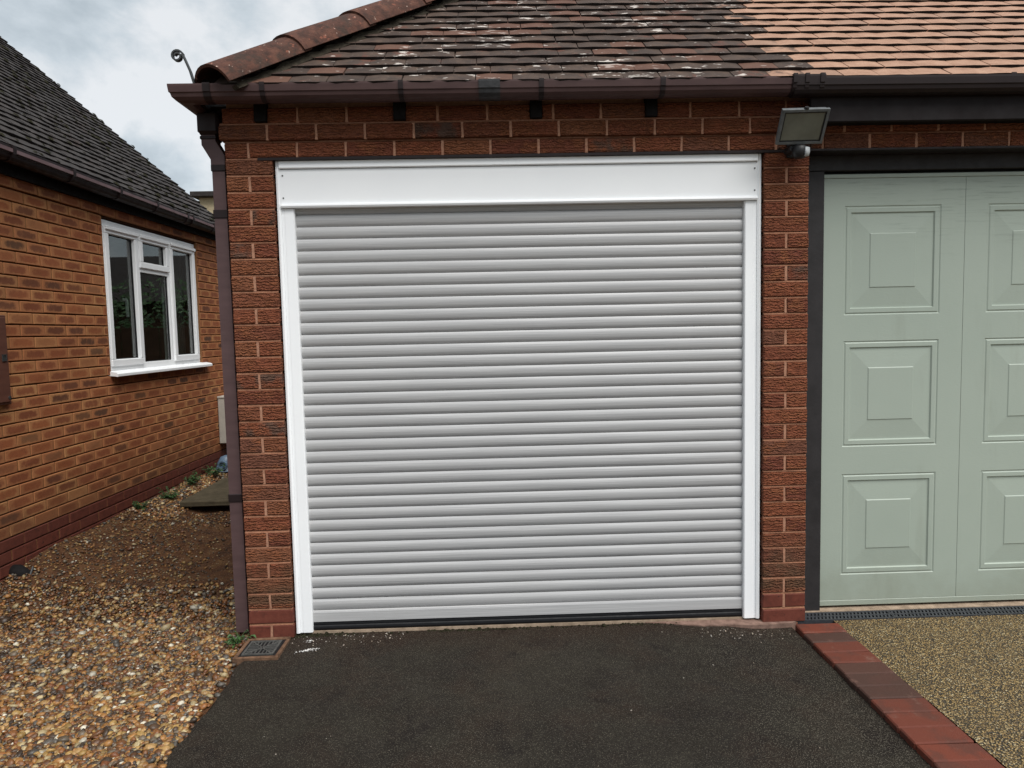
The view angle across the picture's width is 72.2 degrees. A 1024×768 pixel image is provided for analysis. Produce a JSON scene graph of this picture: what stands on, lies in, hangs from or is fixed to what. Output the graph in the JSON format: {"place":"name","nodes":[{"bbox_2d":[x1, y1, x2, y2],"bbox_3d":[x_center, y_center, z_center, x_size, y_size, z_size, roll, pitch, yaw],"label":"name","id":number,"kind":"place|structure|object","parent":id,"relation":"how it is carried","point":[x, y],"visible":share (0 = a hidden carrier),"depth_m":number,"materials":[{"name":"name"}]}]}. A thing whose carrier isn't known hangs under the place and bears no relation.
{"place":"outdoors","nodes":[
{"label":"outdoors","id":0,"kind":"place"},
{"bbox_2d":[0,686,221,767],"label":"gravel","id":1,"kind":"structure","parent":0,"point":[159,722],"depth_m":2.70,"materials":[{"name":"brown gravel"}]},
{"bbox_2d":[0,575,240,696],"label":"gravel","id":2,"kind":"structure","parent":0,"point":[110,656],"depth_m":3.42,"materials":[{"name":"beige gravel"}]},
{"bbox_2d":[223,632,249,647],"bbox_3d":[-1.337,1.250,3.424,0.132,0.044,0.144,-1,4,-1],"label":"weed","id":3,"kind":"object","parent":2,"relation":"on","point":[239,644],"visible":0.44,"depth_m":3.40,"materials":[{"name":"green plant"}]},
{"bbox_2d":[0,474,249,764],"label":"gravel path","id":4,"kind":"structure","parent":0,"point":[221,572],"depth_m":4.55,"materials":[{"name":"gravel"}]},
{"bbox_2d":[8,564,33,575],"bbox_3d":[-2.935,1.163,4.210,0.218,0.145,0.118,1,5,28],"label":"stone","id":5,"kind":"object","parent":4,"relation":"on","point":[19,569],"visible":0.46,"depth_m":4.20,"materials":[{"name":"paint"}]},
{"bbox_2d":[132,499,150,509],"bbox_3d":[-2.945,0.958,5.564,0.140,0.079,0.133,-1,4,-1],"label":"weed","id":6,"kind":"object","parent":4,"relation":"on","point":[137,505],"visible":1,"depth_m":5.54,"materials":[{"name":"green plant"}]},
{"bbox_2d":[155,486,181,499],"bbox_3d":[-2.922,0.926,5.970,0.180,0.118,0.195,-1,4,-1],"label":"weed","id":7,"kind":"object","parent":4,"relation":"on","point":[171,496],"visible":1,"depth_m":5.97,"materials":[{"name":"green plant"}]},
{"bbox_2d":[126,470,227,520],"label":"pale gravel","id":8,"kind":"structure","parent":4,"relation":"on","point":[172,510],"depth_m":5.88,"materials":[{"name":"beige gravel"}]},
{"bbox_2d":[184,471,201,484],"bbox_3d":[-2.923,0.859,6.424,0.174,0.129,0.217,-3,5,-27],"label":"weed","id":9,"kind":"object","parent":4,"relation":"on","point":[192,480],"visible":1,"depth_m":6.41,"materials":[{"name":"green plant"}]},
{"bbox_2d":[179,477,229,506],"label":"paving slab","id":10,"kind":"structure","parent":4,"relation":"on","point":[216,493],"depth_m":6.03,"materials":[{"name":"concrete"}]},
{"bbox_2d":[202,463,224,475],"bbox_3d":[-2.925,0.838,6.924,0.218,0.126,0.260,-1,4,-1],"label":"weed","id":11,"kind":"object","parent":4,"relation":"on","point":[215,472],"visible":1,"depth_m":6.88,"materials":[{"name":"green plant"}]},
{"bbox_2d":[216,455,227,472],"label":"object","id":12,"kind":"object","parent":4,"relation":"on","point":[222,459],"visible":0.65,"depth_m":7.06,"materials":[{"name":"plastic"}]},
{"bbox_2d":[224,629,255,648],"bbox_3d":[-1.318,1.230,3.398,0.146,0.078,0.104,-5,5,-39],"label":"weed","id":13,"kind":"object","parent":4,"relation":"on","point":[232,640],"visible":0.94,"depth_m":3.37,"materials":[{"name":"green plant"}]},
{"bbox_2d":[0,0,379,200],"label":"sky","id":14,"kind":"structure","parent":0,"point":[113,57],"materials":[{"name":"white"}]},
{"bbox_2d":[190,191,213,212],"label":"house","id":15,"kind":"structure","parent":0,"point":[205,199],"depth_m":13.96,"materials":[{"name":"paint"}]},
{"bbox_2d":[291,622,676,638],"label":"dirt","id":16,"kind":"structure","parent":0,"point":[340,633],"depth_m":3.48,"materials":[{"name":"brown soil"}]},
{"bbox_2d":[164,623,932,767],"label":"driveway","id":17,"kind":"structure","parent":0,"point":[574,695],"depth_m":2.77,"materials":[{"name":"black asphalt"}]},
{"bbox_2d":[232,636,290,664],"bbox_3d":[-1.179,1.278,3.316,0.212,0.074,0.218,-1,4,-1],"label":"drain gully","id":18,"kind":"object","parent":17,"relation":"on","point":[261,649],"visible":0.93,"depth_m":3.29,"materials":[{"name":"metal"}]},
{"bbox_2d":[264,626,819,754],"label":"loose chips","id":19,"kind":"object","parent":17,"relation":"on","point":[630,710],"visible":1,"depth_m":3.39,"materials":[{"name":"grey gravel"}]},
{"bbox_2d":[645,618,796,629],"bbox_3d":[1.064,1.229,3.530,0.792,0.089,0.154,-1,4,-1],"label":"apron","id":20,"kind":"object","parent":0,"point":[755,623],"visible":0.34,"depth_m":3.48,"materials":[{"name":"concrete"}]},
{"bbox_2d":[834,614,1023,767],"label":"resin driveway","id":21,"kind":"structure","parent":0,"point":[965,674],"depth_m":3.02,"materials":[{"name":"beige gravel"}]},
{"bbox_2d":[894,672,1006,767],"bbox_3d":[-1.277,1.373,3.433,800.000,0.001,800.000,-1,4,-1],"label":"ground","id":22,"kind":"structure","parent":0,"point":[967,734],"depth_m":2.69,"materials":[{"name":"beige gravel"}]},
{"bbox_2d":[0,36,226,581],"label":"house","id":23,"kind":"structure","parent":22,"relation":"on","point":[109,301],"depth_m":5.24,"materials":[{"name":"brown brick"}]},
{"bbox_2d":[0,315,10,405],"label":"wall cupboard","id":24,"kind":"object","parent":23,"relation":"attached to","point":[5,394],"depth_m":4.14,"materials":[{"name":"paint"}]},
{"bbox_2d":[0,318,10,402],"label":"door","id":25,"kind":"structure","parent":24,"relation":"in","point":[4,370],"depth_m":4.14,"materials":[{"name":"brown wood"}]},
{"bbox_2d":[101,219,211,376],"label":"window","id":26,"kind":"structure","parent":23,"relation":"in","point":[143,274],"depth_m":6.50,"materials":[{"name":"white plastic"}]},
{"bbox_2d":[217,395,226,452],"bbox_3d":[-2.948,0.461,7.407,0.175,0.692,0.305,-1,4,0],"label":"meter box","id":27,"kind":"object","parent":23,"relation":"attached to","point":[221,417],"visible":0.12,"depth_m":7.25,"materials":[{"name":"paint"}]},
{"bbox_2d":[296,616,753,633],"bbox_3d":[0.095,1.244,3.685,2.338,0.118,0.354,-1,4,-1],"label":"threshold","id":28,"kind":"object","parent":22,"relation":"on","point":[499,626],"visible":0.07,"depth_m":3.50,"materials":[{"name":"concrete"}]},
{"bbox_2d":[167,0,1023,637],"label":"garage","id":29,"kind":"structure","parent":22,"relation":"on","point":[567,310],"depth_m":3.42,"materials":[{"name":"red brick"}]},
{"bbox_2d":[275,154,760,633],"bbox_3d":[0.062,0.060,3.479,2.304,2.276,0.188,-1,4,-1],"label":"roller door","id":30,"kind":"structure","parent":29,"relation":"in","point":[521,390],"depth_m":3.42,"materials":[{"name":"paint"}]},
{"bbox_2d":[775,106,830,158],"bbox_3d":[1.307,-1.139,3.211,0.213,0.207,0.215,-1,4,-1],"label":"floodlight","id":31,"kind":"object","parent":29,"relation":"attached to","point":[798,129],"visible":1,"depth_m":3.17,"materials":[{"name":"black metal"}]},
{"bbox_2d":[804,153,1023,610],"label":"panel door","id":32,"kind":"structure","parent":29,"relation":"in","point":[914,486],"depth_m":3.56,"materials":[{"name":"green paint"}]},
{"bbox_2d":[795,623,1004,767],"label":"block edging","id":33,"kind":"object","parent":22,"relation":"on","point":[928,732],"visible":0.83,"depth_m":2.71,"materials":[{"name":"brick"}]},
{"bbox_2d":[797,606,1023,623],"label":"channel drain","id":34,"kind":"object","parent":22,"relation":"on","point":[820,617],"visible":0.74,"depth_m":3.55,"materials":[{"name":"black plastic"}]},
{"bbox_2d":[805,599,1023,612],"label":"threshold","id":35,"kind":"object","parent":22,"relation":"on","point":[927,605],"depth_m":3.64,"materials":[{"name":"concrete"}]}
]}

